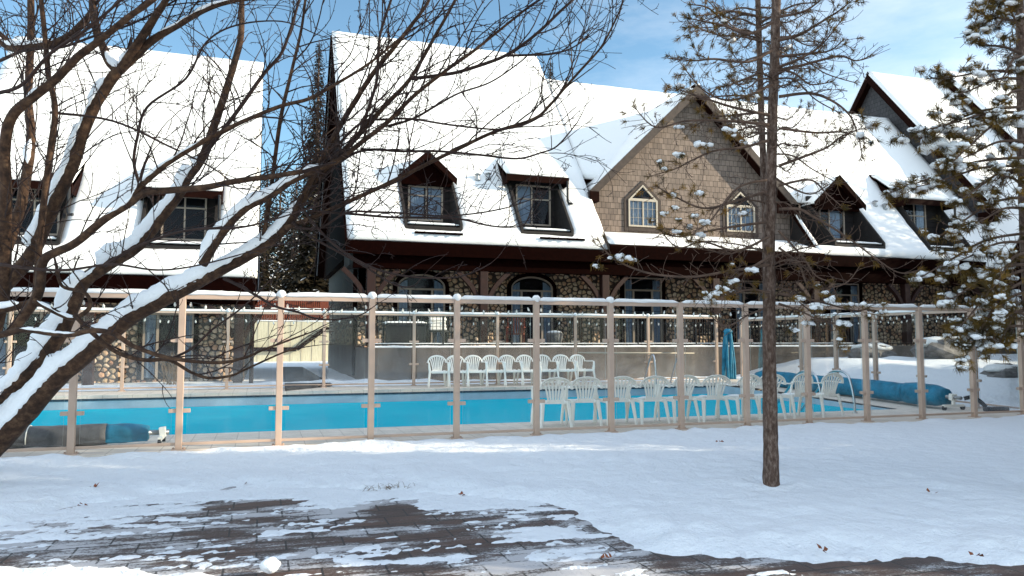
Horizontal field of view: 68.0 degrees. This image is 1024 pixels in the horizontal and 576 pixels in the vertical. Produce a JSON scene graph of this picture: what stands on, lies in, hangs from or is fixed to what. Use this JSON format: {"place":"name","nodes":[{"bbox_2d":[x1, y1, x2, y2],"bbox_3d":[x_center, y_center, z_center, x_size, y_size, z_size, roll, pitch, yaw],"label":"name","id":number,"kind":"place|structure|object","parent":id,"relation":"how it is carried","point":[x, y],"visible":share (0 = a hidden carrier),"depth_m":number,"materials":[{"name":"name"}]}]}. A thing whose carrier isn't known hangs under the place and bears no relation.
{"place":"outdoors","nodes":[
{"label":"outdoors","id":0,"kind":"place"},
{"bbox_2d":[58,361,355,391],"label":"snow field","id":1,"kind":"structure","parent":0,"point":[264,372],"depth_m":27.48,"materials":[{"name":"white snow"}]},
{"bbox_2d":[0,36,271,384],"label":"stone lodge","id":2,"kind":"structure","parent":1,"relation":"on","point":[101,367],"depth_m":23.17,"materials":[{"name":"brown wood"}]},
{"bbox_2d":[0,302,61,375],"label":"glass door","id":3,"kind":"structure","parent":2,"relation":"in","point":[23,347],"depth_m":21.62,"materials":[{"name":"black glass"}]},
{"bbox_2d":[136,304,198,379],"bbox_3d":[-10.317,1.422,22.810,1.660,2.630,0.128,1,-4,-18],"label":"glass door","id":4,"kind":"structure","parent":2,"relation":"in","point":[151,327],"depth_m":22.81,"materials":[{"name":"black glass"}]},
{"bbox_2d":[149,353,193,384],"bbox_3d":[-9.343,2.135,20.831,1.094,1.042,1.038,-2,-4,22],"label":"bare shrub","id":5,"kind":"object","parent":1,"relation":"on","point":[173,369],"visible":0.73,"depth_m":20.85,"materials":[{"name":"plant"}]},
{"bbox_2d":[257,213,285,319],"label":"spruce tree","id":6,"kind":"object","parent":1,"relation":"on","point":[265,278],"visible":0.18,"depth_m":53.33,"materials":[{"name":"green plant"}]},
{"bbox_2d":[259,160,284,273],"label":"spruce tree","id":7,"kind":"object","parent":1,"relation":"on","point":[263,206],"visible":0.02,"depth_m":71.09,"materials":[{"name":"green plant"}]},
{"bbox_2d":[259,167,298,302],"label":"spruce tree","id":8,"kind":"object","parent":1,"relation":"on","point":[275,260],"visible":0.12,"depth_m":60.38,"materials":[{"name":"green plant"}]},
{"bbox_2d":[271,192,302,319],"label":"spruce tree","id":9,"kind":"object","parent":1,"relation":"on","point":[287,257],"visible":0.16,"depth_m":55.79,"materials":[{"name":"green plant"}]},
{"bbox_2d":[249,320,328,361],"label":"board wall","id":10,"kind":"structure","parent":1,"relation":"on","point":[265,328],"depth_m":45.09,"materials":[{"name":"beige wood"}]},
{"bbox_2d":[276,165,302,259],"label":"spruce tree","id":11,"kind":"object","parent":1,"relation":"on","point":[292,200],"visible":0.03,"depth_m":75.80,"materials":[{"name":"green plant"}]},
{"bbox_2d":[255,300,327,320],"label":"picket fence","id":12,"kind":"object","parent":1,"relation":"on","point":[309,304],"visible":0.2,"depth_m":48.14,"materials":[{"name":"red wood"}]},
{"bbox_2d":[279,43,328,319],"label":"spruce tree","id":13,"kind":"object","parent":1,"relation":"on","point":[305,283],"visible":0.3,"depth_m":50.29,"materials":[{"name":"green plant"}]},
{"bbox_2d":[59,376,721,390],"bbox_3d":[-6.490,2.550,19.896,28.200,0.214,1.900,1,-4,-18],"label":"snow drift","id":14,"kind":"object","parent":1,"relation":"on","point":[332,381],"visible":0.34,"depth_m":20.54,"materials":[{"name":"white snow"}]},
{"bbox_2d":[354,345,853,380],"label":"retaining wall","id":15,"kind":"structure","parent":1,"relation":"on","point":[392,362],"depth_m":23.55,"materials":[{"name":"concrete"}]},
{"bbox_2d":[375,315,853,345],"bbox_3d":[4.036,1.385,24.372,17.084,0.980,0.044,1,-4,-18],"label":"iron railing","id":16,"kind":"object","parent":15,"relation":"on","point":[526,343],"visible":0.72,"depth_m":23.81,"materials":[{"name":"white"}]},
{"bbox_2d":[578,352,693,353],"bbox_3d":[3.687,1.904,22.293,3.800,0.068,0.054,1,-4,-18],"label":"pole","id":17,"kind":"object","parent":15,"relation":"attached to","point":[631,353],"visible":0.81,"depth_m":22.23,"materials":[{"name":"beige metal"}]},
{"bbox_2d":[314,31,993,377],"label":"stone lodge","id":18,"kind":"structure","parent":1,"relation":"on","point":[560,252],"depth_m":28.41,"materials":[{"name":"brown wood"}]},
{"bbox_2d":[393,270,448,342],"bbox_3d":[-3.018,0.641,25.274,1.870,2.470,0.128,1,-4,-18],"label":"glass door","id":19,"kind":"structure","parent":18,"relation":"in","point":[431,286],"depth_m":25.35,"materials":[{"name":"black glass"}]},
{"bbox_2d":[507,273,556,342],"bbox_3d":[0.696,0.716,26.495,1.810,2.490,0.128,1,-4,-18],"label":"glass door","id":20,"kind":"structure","parent":18,"relation":"in","point":[527,284],"depth_m":26.54,"materials":[{"name":"black glass"}]},
{"bbox_2d":[624,181,660,231],"bbox_3d":[4.851,-3.043,28.161,1.520,1.900,0.069,1,-4,-18],"label":"window","id":21,"kind":"structure","parent":18,"relation":"in","point":[636,214],"depth_m":28.13,"materials":[{"name":"white glass"}]},
{"bbox_2d":[620,276,665,342],"bbox_3d":[4.809,0.770,27.849,1.810,2.570,0.128,1,-4,-18],"label":"glass door","id":22,"kind":"structure","parent":18,"relation":"in","point":[644,288],"depth_m":27.91,"materials":[{"name":"black glass"}]},
{"bbox_2d":[722,188,758,236],"bbox_3d":[8.874,-2.951,29.482,1.590,1.900,0.069,1,-4,-18],"label":"window","id":23,"kind":"structure","parent":18,"relation":"in","point":[753,218],"depth_m":29.48,"materials":[{"name":"white glass"}]},
{"bbox_2d":[730,279,762,342],"bbox_3d":[9.249,0.871,29.308,1.760,2.570,0.128,1,-4,-18],"label":"glass door","id":24,"kind":"structure","parent":18,"relation":"in","point":[758,336],"depth_m":29.34,"materials":[{"name":"black glass"}]},
{"bbox_2d":[825,282,862,343],"bbox_3d":[13.428,0.967,30.681,1.760,2.570,0.128,1,-4,-18],"label":"glass door","id":25,"kind":"structure","parent":18,"relation":"in","point":[847,291],"depth_m":30.79,"materials":[{"name":"black glass"}]},
{"bbox_2d":[283,367,331,390],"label":"path","id":26,"kind":"structure","parent":0,"point":[293,374],"depth_m":23.47,"materials":[{"name":"grey concrete"}]},
{"bbox_2d":[321,301,328,320],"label":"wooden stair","id":27,"kind":"object","parent":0,"point":[322,304],"visible":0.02,"depth_m":46.27,"materials":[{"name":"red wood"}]},
{"bbox_2d":[428,317,446,329],"bbox_3d":[-2.285,1.064,23.287,0.520,0.470,0.300,1,-4,-18],"label":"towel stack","id":28,"kind":"object","parent":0,"point":[434,323],"visible":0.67,"depth_m":23.15,"materials":[{"name":"white fabric"}]},
{"bbox_2d":[30,394,861,434],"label":"water","id":29,"kind":"structure","parent":0,"point":[226,419],"depth_m":15.40,"materials":[{"name":"blue liquid"}]},
{"bbox_2d":[43,386,885,409],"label":"pool wall","id":30,"kind":"structure","parent":0,"point":[116,404],"depth_m":18.11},
{"bbox_2d":[50,386,714,401],"bbox_3d":[-6.588,2.506,17.473,26.500,0.045,0.014,1,-4,-18],"label":"pool tile line","id":31,"kind":"object","parent":30,"relation":"attached to","point":[105,399],"visible":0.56,"depth_m":18.09,"materials":[{"name":"blue tile"}]},
{"bbox_2d":[0,0,1015,255],"label":"sky","id":32,"kind":"structure","parent":0,"point":[917,32],"materials":[{"name":"blue"}]},
{"bbox_2d":[0,379,1019,457],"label":"pool deck","id":33,"kind":"structure","parent":0,"point":[902,408],"depth_m":13.22,"materials":[{"name":"concrete"}]},
{"bbox_2d":[9,423,168,448],"bbox_3d":[-6.773,1.925,9.714,4.380,0.305,0.580,1,-4,-18],"label":"cover reel","id":34,"kind":"object","parent":33,"relation":"on","point":[56,435],"visible":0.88,"depth_m":10.00,"materials":[{"name":"blue plastic"}]},
{"bbox_2d":[2,307,718,391],"bbox_3d":[-3.736,1.595,19.974,21.210,2.031,0.135,1,-4,-18],"label":"glass fence","id":35,"kind":"object","parent":33,"relation":"on","point":[228,312],"visible":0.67,"depth_m":20.23,"materials":[{"name":"beige metal"}]},
{"bbox_2d":[16,315,713,326],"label":"string lights","id":36,"kind":"object","parent":35,"relation":"attached to","point":[410,320],"visible":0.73,"depth_m":20.55,"materials":[{"name":"glass"}]},
{"bbox_2d":[426,355,449,387],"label":"plastic chair","id":37,"kind":"object","parent":33,"relation":"on","point":[435,371],"visible":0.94,"depth_m":20.10,"materials":[{"name":"white plastic"}]},
{"bbox_2d":[445,355,469,386],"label":"plastic chair","id":38,"kind":"object","parent":33,"relation":"on","point":[461,371],"visible":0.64,"depth_m":20.25,"materials":[{"name":"white plastic"}]},
{"bbox_2d":[464,355,487,386],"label":"plastic chair","id":39,"kind":"object","parent":33,"relation":"on","point":[474,369],"visible":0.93,"depth_m":20.41,"materials":[{"name":"white plastic"}]},
{"bbox_2d":[482,355,506,386],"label":"plastic chair","id":40,"kind":"object","parent":33,"relation":"on","point":[493,370],"visible":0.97,"depth_m":20.53,"materials":[{"name":"white plastic"}]},
{"bbox_2d":[498,355,524,385],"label":"plastic chair","id":41,"kind":"object","parent":33,"relation":"on","point":[509,368],"visible":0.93,"depth_m":20.73,"materials":[{"name":"white plastic"}]},
{"bbox_2d":[6,287,1023,454],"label":"glass fence","id":42,"kind":"object","parent":33,"relation":"on","point":[282,296],"visible":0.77,"depth_m":11.35,"materials":[{"name":"beige metal"}]},
{"bbox_2d":[35,300,964,319],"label":"string lights","id":43,"kind":"object","parent":42,"relation":"hanging from","point":[243,309],"visible":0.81,"depth_m":11.35,"materials":[{"name":"glass"}]},
{"bbox_2d":[516,355,541,385],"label":"plastic chair","id":44,"kind":"object","parent":33,"relation":"on","point":[526,369],"visible":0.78,"depth_m":20.90,"materials":[{"name":"white plastic"}]},
{"bbox_2d":[540,354,559,384],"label":"plastic chair","id":45,"kind":"object","parent":33,"relation":"on","point":[544,369],"visible":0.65,"depth_m":21.06,"materials":[{"name":"white plastic"}]},
{"bbox_2d":[530,377,573,428],"bbox_3d":[0.670,1.858,12.437,0.656,0.825,0.602,1,-4,-10],"label":"plastic chair","id":46,"kind":"object","parent":33,"relation":"on","point":[565,402],"visible":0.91,"depth_m":12.23,"materials":[{"name":"white plastic"}]},
{"bbox_2d":[552,354,577,384],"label":"plastic chair","id":47,"kind":"object","parent":33,"relation":"on","point":[562,369],"visible":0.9,"depth_m":21.19,"materials":[{"name":"white plastic"}]},
{"bbox_2d":[560,376,603,426],"bbox_3d":[1.181,1.875,12.674,0.656,0.825,0.602,1,-4,-9],"label":"plastic chair","id":48,"kind":"object","parent":33,"relation":"on","point":[594,401],"visible":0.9,"depth_m":12.46,"materials":[{"name":"white plastic"}]},
{"bbox_2d":[569,354,595,383],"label":"plastic chair","id":49,"kind":"object","parent":33,"relation":"on","point":[580,368],"visible":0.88,"depth_m":21.38,"materials":[{"name":"white plastic"}]},
{"bbox_2d":[593,376,637,425],"bbox_3d":[1.760,1.883,12.803,0.656,0.825,0.602,1,-4,-13],"label":"plastic chair","id":50,"kind":"object","parent":33,"relation":"on","point":[625,399],"visible":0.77,"depth_m":12.61,"materials":[{"name":"white plastic"}]},
{"bbox_2d":[625,376,670,424],"bbox_3d":[2.335,1.893,12.944,0.656,0.825,0.602,1,-4,-13],"label":"plastic chair","id":51,"kind":"object","parent":33,"relation":"on","point":[657,395],"visible":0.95,"depth_m":12.74,"materials":[{"name":"white plastic"}]},
{"bbox_2d":[644,354,676,383],"bbox_3d":[4.256,2.545,21.397,0.950,1.394,0.775,1,-4,-18],"label":"pool ladder","id":52,"kind":"object","parent":33,"relation":"on","point":[651,355],"visible":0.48,"depth_m":21.35,"materials":[{"name":"metal"}]},
{"bbox_2d":[653,375,700,422],"bbox_3d":[2.887,1.911,13.191,0.656,0.825,0.602,2,-4,-21],"label":"plastic chair","id":53,"kind":"object","parent":33,"relation":"on","point":[686,392],"visible":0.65,"depth_m":13.02,"materials":[{"name":"white plastic"}]},
{"bbox_2d":[686,375,731,421],"bbox_3d":[3.469,1.918,13.303,0.656,0.825,0.602,1,-4,-11],"label":"plastic chair","id":54,"kind":"object","parent":33,"relation":"on","point":[714,396],"visible":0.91,"depth_m":13.10,"materials":[{"name":"white plastic"}]},
{"bbox_2d":[722,329,735,378],"bbox_3d":[6.576,2.002,23.088,0.493,1.535,0.232,1,-4,-18],"label":"closed patio umbrella","id":55,"kind":"object","parent":33,"relation":"on","point":[728,365],"visible":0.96,"depth_m":23.04,"materials":[{"name":"blue fabric"}]},
{"bbox_2d":[715,374,762,420],"bbox_3d":[4.042,1.931,13.491,0.656,0.825,0.602,2,-4,-24],"label":"plastic chair","id":56,"kind":"object","parent":33,"relation":"on","point":[752,389],"visible":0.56,"depth_m":13.34,"materials":[{"name":"white plastic"}]},
{"bbox_2d":[741,374,786,419],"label":"plastic chair","id":57,"kind":"object","parent":33,"relation":"on","point":[781,378],"visible":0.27,"depth_m":13.54,"materials":[{"name":"white plastic"}]},
{"bbox_2d":[777,373,813,418],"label":"plastic chair","id":58,"kind":"object","parent":33,"relation":"on","point":[800,389],"visible":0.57,"depth_m":13.78,"materials":[{"name":"white plastic"}]},
{"bbox_2d":[777,370,857,413],"bbox_3d":[6.025,2.230,15.537,0.820,1.143,1.963,1,-4,-18],"label":"pool handrail","id":59,"kind":"object","parent":33,"relation":"on","point":[820,385],"visible":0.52,"depth_m":14.88,"materials":[{"name":"metal"}]},
{"bbox_2d":[797,372,844,417],"bbox_3d":[5.765,1.976,14.140,0.656,0.825,0.602,2,-4,-24],"label":"plastic chair","id":60,"kind":"object","parent":33,"relation":"on","point":[831,392],"visible":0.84,"depth_m":13.96,"materials":[{"name":"white plastic"}]},
{"bbox_2d":[750,371,964,409],"bbox_3d":[7.948,2.403,18.499,0.580,0.572,6.901,1,-4,-18],"label":"cover reel","id":61,"kind":"object","parent":33,"relation":"on","point":[938,395],"visible":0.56,"depth_m":16.67,"materials":[{"name":"blue plastic"}]},
{"bbox_2d":[739,305,1021,408],"bbox_3d":[8.597,1.665,19.060,0.148,2.165,9.604,1,-4,-18],"label":"glass fence","id":62,"kind":"object","parent":33,"relation":"on","point":[875,357],"visible":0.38,"depth_m":18.55,"materials":[{"name":"beige metal"}]},
{"bbox_2d":[741,316,966,326],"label":"string lights","id":63,"kind":"object","parent":62,"relation":"attached to","point":[869,321],"visible":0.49,"depth_m":18.02,"materials":[{"name":"glass"}]},
{"bbox_2d":[964,395,1008,410],"bbox_3d":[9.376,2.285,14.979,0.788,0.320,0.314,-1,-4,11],"label":"lounge chair","id":64,"kind":"object","parent":33,"relation":"on","point":[992,408],"visible":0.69,"depth_m":14.93,"materials":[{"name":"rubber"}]},
{"bbox_2d":[0,414,1023,565],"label":"snow lawn","id":65,"kind":"structure","parent":0,"point":[858,492],"depth_m":7.95,"materials":[{"name":"white snow"}]},
{"bbox_2d":[0,0,658,456],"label":"bare tree","id":66,"kind":"object","parent":65,"relation":"on","point":[40,374],"visible":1,"depth_m":7.02,"materials":[{"name":"brown plant"}]},
{"bbox_2d":[363,481,414,490],"bbox_3d":[-1.265,2.033,7.814,0.546,0.072,0.150,1,-4,-18],"label":"grass tuft","id":67,"kind":"object","parent":65,"relation":"on","point":[386,486],"visible":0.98,"depth_m":7.80,"materials":[{"name":"grey plant"}]},
{"bbox_2d":[590,0,927,486],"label":"pine tree","id":68,"kind":"object","parent":65,"relation":"on","point":[770,472],"visible":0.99,"depth_m":7.25,"materials":[{"name":"brown plant"}]},
{"bbox_2d":[671,0,845,263],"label":"tree","id":69,"kind":"object","parent":68,"relation":"attached to","point":[757,37],"visible":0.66,"depth_m":8.57,"materials":[{"name":"brown plant"}]},
{"bbox_2d":[816,543,827,552],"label":"dead leaves","id":70,"kind":"object","parent":65,"relation":"on","point":[825,548],"visible":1,"depth_m":5.33,"materials":[{"name":"brown plant"}]},
{"bbox_2d":[880,0,1023,376],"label":"pine tree","id":71,"kind":"object","parent":65,"relation":"on","point":[1006,298],"visible":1,"depth_m":6.72,"materials":[{"name":"green plant"}]},
{"bbox_2d":[0,487,1023,575],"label":"pavement","id":72,"kind":"structure","parent":0,"point":[403,520],"depth_m":5.63,"materials":[{"name":"grey asphalt"}]},
{"bbox_2d":[0,564,213,575],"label":"snow verge","id":73,"kind":"structure","parent":72,"relation":"on","point":[67,570],"depth_m":4.83,"materials":[{"name":"white snow"}]},
{"bbox_2d":[259,557,280,573],"bbox_3d":[-1.590,1.822,4.990,0.124,0.104,0.130,-1,-4,9],"label":"snow lump","id":74,"kind":"object","parent":72,"relation":"on","point":[270,565],"visible":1,"depth_m":4.95,"materials":[{"name":"white snow"}]},
{"bbox_2d":[0,487,802,575],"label":"snow crust","id":75,"kind":"object","parent":72,"relation":"on","point":[106,513],"visible":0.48,"depth_m":6.46,"materials":[{"name":"white snow"}]},
{"bbox_2d":[601,552,611,558],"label":"dead leaves","id":76,"kind":"object","parent":72,"relation":"on","point":[603,556],"visible":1,"depth_m":5.34,"materials":[{"name":"brown plant"}]},
{"bbox_2d":[546,330,562,342],"bbox_3d":[1.335,1.595,23.865,0.540,0.530,0.540,1,-4,-18],"label":"planter","id":77,"kind":"object","parent":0,"point":[554,333],"visible":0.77,"depth_m":23.66,"materials":[{"name":"white"}]},
{"bbox_2d":[362,346,1016,356],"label":"patio","id":78,"kind":"structure","parent":0,"point":[903,351],"depth_m":29.09,"materials":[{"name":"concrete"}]},
{"bbox_2d":[381,321,427,345],"bbox_3d":[-3.262,1.404,22.967,1.300,0.788,0.650,1,-4,-18],"label":"patio table","id":79,"kind":"object","parent":78,"relation":"on","point":[407,332],"visible":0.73,"depth_m":22.70,"materials":[{"name":"metal"}]},
{"bbox_2d":[426,330,449,345],"bbox_3d":[-2.285,1.563,23.252,0.760,0.521,0.748,1,-4,-18],"label":"side table","id":80,"kind":"object","parent":78,"relation":"on","point":[434,331],"visible":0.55,"depth_m":23.05,"materials":[{"name":"metal"}]},
{"bbox_2d":[504,318,525,345],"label":"wooden chair","id":81,"kind":"object","parent":78,"relation":"on","point":[522,333],"visible":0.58,"depth_m":24.64,"materials":[{"name":"red wood"}]},
{"bbox_2d":[569,318,592,345],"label":"wooden chair","id":82,"kind":"object","parent":78,"relation":"on","point":[572,319],"visible":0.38,"depth_m":25.66,"materials":[{"name":"brown wood"}]},
{"bbox_2d":[694,319,714,344],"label":"wooden chair","id":83,"kind":"object","parent":78,"relation":"on","point":[707,328],"visible":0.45,"depth_m":27.17,"materials":[{"name":"brown wood"}]},
{"bbox_2d":[849,70,1021,344],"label":"shingled lodge","id":84,"kind":"structure","parent":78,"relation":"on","point":[902,103],"depth_m":37.40,"materials":[{"name":"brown wood"}]},
{"bbox_2d":[726,394,738,396],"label":"seat snow","id":85,"kind":"structure","parent":0,"point":[733,395],"depth_m":13.52,"materials":[{"name":"white snow"}]},
{"bbox_2d":[736,354,1019,410],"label":"snow bank","id":86,"kind":"structure","parent":0,"point":[994,390],"depth_m":21.24,"materials":[{"name":"white snow"}]},
{"bbox_2d":[848,343,896,357],"bbox_3d":[11.756,2.213,25.079,1.651,0.811,1.161,1,-4,-18],"label":"boulder","id":87,"kind":"object","parent":86,"relation":"on","point":[883,350],"visible":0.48,"depth_m":24.77,"materials":[{"name":"white"}]},
{"bbox_2d":[910,336,979,358],"bbox_3d":[14.294,2.135,24.963,2.832,1.112,1.451,1,-4,-18],"label":"boulder","id":88,"kind":"object","parent":86,"relation":"on","point":[936,347],"visible":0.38,"depth_m":24.32,"materials":[{"name":"white"}]},
{"bbox_2d":[979,363,1017,377],"bbox_3d":[13.725,2.453,21.033,1.598,0.734,0.961,1,-4,-18],"label":"boulder","id":89,"kind":"object","parent":86,"relation":"on","point":[1003,370],"visible":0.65,"depth_m":20.71,"materials":[{"name":"white"}]},
{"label":"ground","id":90,"kind":"structure","parent":0,"visible":0},
{"bbox_2d":[546,59,553,78],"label":"spruce tree","id":91,"kind":"object","parent":90,"relation":"on","point":[550,66],"visible":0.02,"depth_m":52.54,"materials":[{"name":"green plant"}]}
]}

